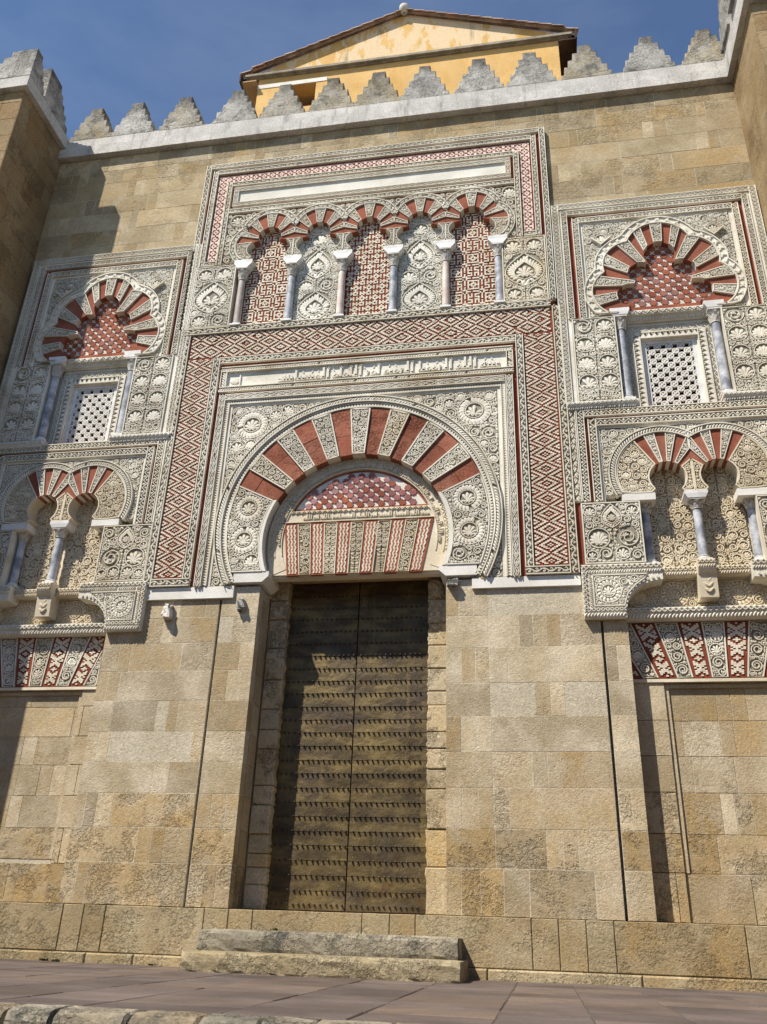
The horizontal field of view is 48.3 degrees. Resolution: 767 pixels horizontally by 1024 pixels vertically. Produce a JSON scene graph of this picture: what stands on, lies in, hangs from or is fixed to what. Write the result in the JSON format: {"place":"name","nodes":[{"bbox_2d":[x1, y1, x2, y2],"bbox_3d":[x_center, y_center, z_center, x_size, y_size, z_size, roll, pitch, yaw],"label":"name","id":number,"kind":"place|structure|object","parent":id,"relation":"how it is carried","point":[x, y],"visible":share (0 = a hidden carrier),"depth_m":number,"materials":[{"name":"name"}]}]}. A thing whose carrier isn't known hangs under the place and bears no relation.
{"place":"outdoors","nodes":[
{"label":"outdoors","id":0,"kind":"place"},
{"bbox_2d":[0,0,719,140],"label":"sky","id":1,"kind":"structure","parent":0,"point":[113,56],"materials":[{"name":"blue"}]},
{"bbox_2d":[0,959,766,1023],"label":"pavement","id":2,"kind":"structure","parent":0,"point":[144,988],"depth_m":5.88,"materials":[{"name":"stone"}]},
{"bbox_2d":[0,48,69,384],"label":"buttress tower","id":3,"kind":"structure","parent":2,"relation":"on","point":[34,140],"depth_m":14.60,"materials":[{"name":"stone"}]},
{"bbox_2d":[179,950,467,983],"bbox_3d":[-0.570,4.568,8.627,2.768,0.197,0.992,-3,-27,9],"label":"doorstep","id":4,"kind":"object","parent":2,"relation":"on","point":[356,967],"visible":0.83,"depth_m":8.21,"materials":[{"name":"stone"}]},
{"bbox_2d":[196,928,461,959],"bbox_3d":[-0.560,4.488,8.913,2.712,0.204,0.552,-3,-27,9],"label":"doorstep","id":5,"kind":"object","parent":4,"relation":"on","point":[377,945],"visible":0.99,"depth_m":8.68,"materials":[{"name":"grey stone"}]},
{"bbox_2d":[0,902,766,992],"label":"plinth","id":6,"kind":"structure","parent":2,"relation":"on","point":[682,956],"depth_m":8.93,"materials":[{"name":"stone"}]},
{"bbox_2d":[0,686,95,903],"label":"niche wall","id":7,"kind":"structure","parent":6,"relation":"on","point":[43,737],"depth_m":10.83,"materials":[{"name":"stone"}]},
{"bbox_2d":[0,636,105,690],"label":"flat arch","id":8,"kind":"structure","parent":7,"relation":"on","point":[56,663],"depth_m":11.48,"materials":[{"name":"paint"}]},
{"bbox_2d":[0,28,754,501],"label":"crenellated wall","id":9,"kind":"structure","parent":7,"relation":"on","point":[652,118],"depth_m":14.56,"materials":[{"name":"stone"}]},
{"bbox_2d":[0,437,172,638],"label":"twin arch niche","id":10,"kind":"object","parent":9,"relation":"attached to","point":[76,521],"visible":1,"depth_m":12.11,"materials":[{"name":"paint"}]},
{"bbox_2d":[0,244,201,449],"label":"window bay","id":11,"kind":"object","parent":9,"relation":"attached to","point":[95,353],"depth_m":13.53,"materials":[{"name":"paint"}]},
{"bbox_2d":[62,384,117,443],"bbox_3d":[-4.495,-1.434,13.239,0.800,1.216,0.145,-3,-27,9],"label":"window","id":12,"kind":"structure","parent":11,"relation":"in","point":[89,418],"depth_m":13.23,"materials":[{"name":"white stone"}]},
{"bbox_2d":[180,127,555,336],"bbox_3d":[-0.267,-4.475,13.718,5.765,3.698,0.208,-3,-27,9],"label":"frame","id":13,"kind":"object","parent":9,"relation":"attached to","point":[516,159],"visible":1,"depth_m":13.92,"materials":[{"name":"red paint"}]},
{"bbox_2d":[222,186,515,325],"bbox_3d":[-0.257,-3.956,13.509,4.767,2.393,0.357,-3,-27,9],"label":"blind arcade","id":14,"kind":"object","parent":13,"relation":"attached to","point":[418,251],"visible":0.96,"depth_m":13.47,"materials":[{"name":"paint"}]},
{"bbox_2d":[551,185,766,411],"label":"window bay","id":15,"kind":"object","parent":9,"relation":"attached to","point":[661,299],"depth_m":12.16,"materials":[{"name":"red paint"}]},
{"bbox_2d":[641,338,705,405],"bbox_3d":[4.001,-1.880,11.861,0.800,1.217,0.145,-3,-27,9],"label":"window","id":16,"kind":"structure","parent":15,"relation":"in","point":[673,373],"depth_m":11.84,"materials":[{"name":"white stone"}]},
{"bbox_2d":[568,398,766,623],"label":"twin arch niche","id":17,"kind":"object","parent":9,"relation":"attached to","point":[671,499],"visible":1,"depth_m":10.77,"materials":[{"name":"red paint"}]},
{"bbox_2d":[58,586,270,908],"bbox_3d":[-2.645,2.857,10.789,2.064,3.839,0.522,-3,-27,9],"label":"door pier","id":18,"kind":"structure","parent":6,"relation":"on","point":[162,812],"depth_m":10.42,"materials":[{"name":"stone"}]},
{"bbox_2d":[161,602,172,620],"bbox_3d":[-2.836,1.311,11.244,0.148,0.231,0.158,-3,-27,9],"label":"corbel stump","id":19,"kind":"object","parent":18,"relation":"attached to","point":[167,613],"visible":1,"depth_m":11.20,"materials":[{"name":"stone"}]},
{"bbox_2d":[236,597,246,612],"bbox_3d":[-1.840,1.216,11.133,0.130,0.200,0.155,-3,-27,9],"label":"corbel stump","id":20,"kind":"object","parent":18,"relation":"attached to","point":[241,606],"visible":1,"depth_m":11.09,"materials":[{"name":"grey stone"}]},
{"bbox_2d":[143,305,584,600],"bbox_3d":[-0.321,-0.861,11.989,5.860,4.356,0.300,-3,-27,9],"label":"portal frame","id":21,"kind":"object","parent":18,"relation":"on","point":[240,395],"visible":1,"depth_m":12.13,"materials":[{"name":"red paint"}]},
{"bbox_2d":[242,582,292,909],"bbox_3d":[-1.438,2.819,10.887,0.261,4.068,0.221,-3,-27,9],"label":"door jamb","id":22,"kind":"object","parent":6,"relation":"on","point":[255,896],"depth_m":10.69,"materials":[{"name":"stone"}]},
{"bbox_2d":[266,582,360,912],"bbox_3d":[-0.852,2.810,10.875,0.953,4.105,0.114,-3,-27,9],"label":"door leaf","id":23,"kind":"object","parent":22,"relation":"attached to","point":[309,847],"visible":1,"depth_m":10.73,"materials":[{"name":"brown metal"}]},
{"bbox_2d":[425,577,447,915],"bbox_3d":[0.671,2.722,10.538,0.272,4.068,0.222,-3,-27,9],"label":"door jamb","id":24,"kind":"object","parent":6,"relation":"on","point":[435,870],"depth_m":10.30,"materials":[{"name":"stone"}]},
{"bbox_2d":[345,580,428,914],"bbox_3d":[0.105,2.766,10.717,0.967,4.105,0.114,-3,-27,9],"label":"door leaf","id":25,"kind":"object","parent":24,"relation":"attached to","point":[387,862],"visible":1,"depth_m":10.57,"materials":[{"name":"brown metal"}]},
{"bbox_2d":[428,580,443,597],"bbox_3d":[0.692,1.021,11.260,0.202,0.253,0.128,-3,-27,9],"label":"corbel stump","id":26,"kind":"object","parent":24,"relation":"attached to","point":[436,588],"visible":1,"depth_m":11.22,"materials":[{"name":"stone"}]},
{"bbox_2d":[446,576,656,921],"bbox_3d":[1.841,2.650,10.047,2.178,3.838,0.522,-3,-27,9],"label":"door pier","id":27,"kind":"structure","parent":6,"relation":"on","point":[546,816],"depth_m":9.67,"materials":[{"name":"stone"}]},
{"bbox_2d":[214,395,502,595],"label":"horseshoe arch","id":28,"kind":"structure","parent":27,"relation":"on","point":[444,456],"depth_m":11.72,"materials":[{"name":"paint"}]},
{"bbox_2d":[266,458,448,583],"bbox_3d":[-0.282,0.114,11.779,2.579,1.815,0.531,-3,-27,9],"label":"tympanum","id":29,"kind":"object","parent":28,"relation":"attached to","point":[362,520],"visible":0.99,"depth_m":11.47,"materials":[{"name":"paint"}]},
{"bbox_2d":[447,578,459,587],"bbox_3d":[0.873,0.897,10.774,0.168,0.116,0.147,-3,-27,9],"label":"corbel stump","id":30,"kind":"object","parent":27,"relation":"attached to","point":[453,583],"visible":1,"depth_m":10.72,"materials":[{"name":"grey stone"}]},
{"bbox_2d":[633,677,766,925],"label":"niche wall","id":31,"kind":"structure","parent":6,"relation":"on","point":[703,749],"depth_m":9.47,"materials":[{"name":"stone"}]},
{"bbox_2d":[628,620,766,682],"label":"flat arch","id":32,"kind":"structure","parent":31,"relation":"on","point":[727,651],"depth_m":10.12,"materials":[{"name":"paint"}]},
{"bbox_2d":[718,0,766,235],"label":"buttress tower","id":33,"kind":"structure","parent":2,"relation":"on","point":[743,35],"depth_m":12.75,"materials":[{"name":"stone"}]},
{"bbox_3d":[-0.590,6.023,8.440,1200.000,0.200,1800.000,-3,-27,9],"label":"street","id":34,"kind":"structure","parent":0,"visible":0},
{"bbox_2d":[0,1002,402,1023],"bbox_3d":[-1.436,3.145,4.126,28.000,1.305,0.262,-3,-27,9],"label":"kerb","id":35,"kind":"structure","parent":34,"relation":"on","point":[13,1013],"depth_m":4.32,"materials":[{"name":"stone"}]},
{"bbox_2d":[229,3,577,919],"bbox_3d":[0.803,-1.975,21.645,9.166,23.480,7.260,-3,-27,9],"label":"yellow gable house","id":36,"kind":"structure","parent":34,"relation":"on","point":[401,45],"depth_m":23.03,"materials":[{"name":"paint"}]},
{"bbox_2d":[299,96,314,105],"bbox_3d":[-2.042,-10.498,23.571,0.890,2.190,1.100,-3,-27,9],"label":"window","id":37,"kind":"structure","parent":36,"relation":"in","point":[306,101],"depth_m":23.62,"materials":[{"name":"red paint"}]}
]}

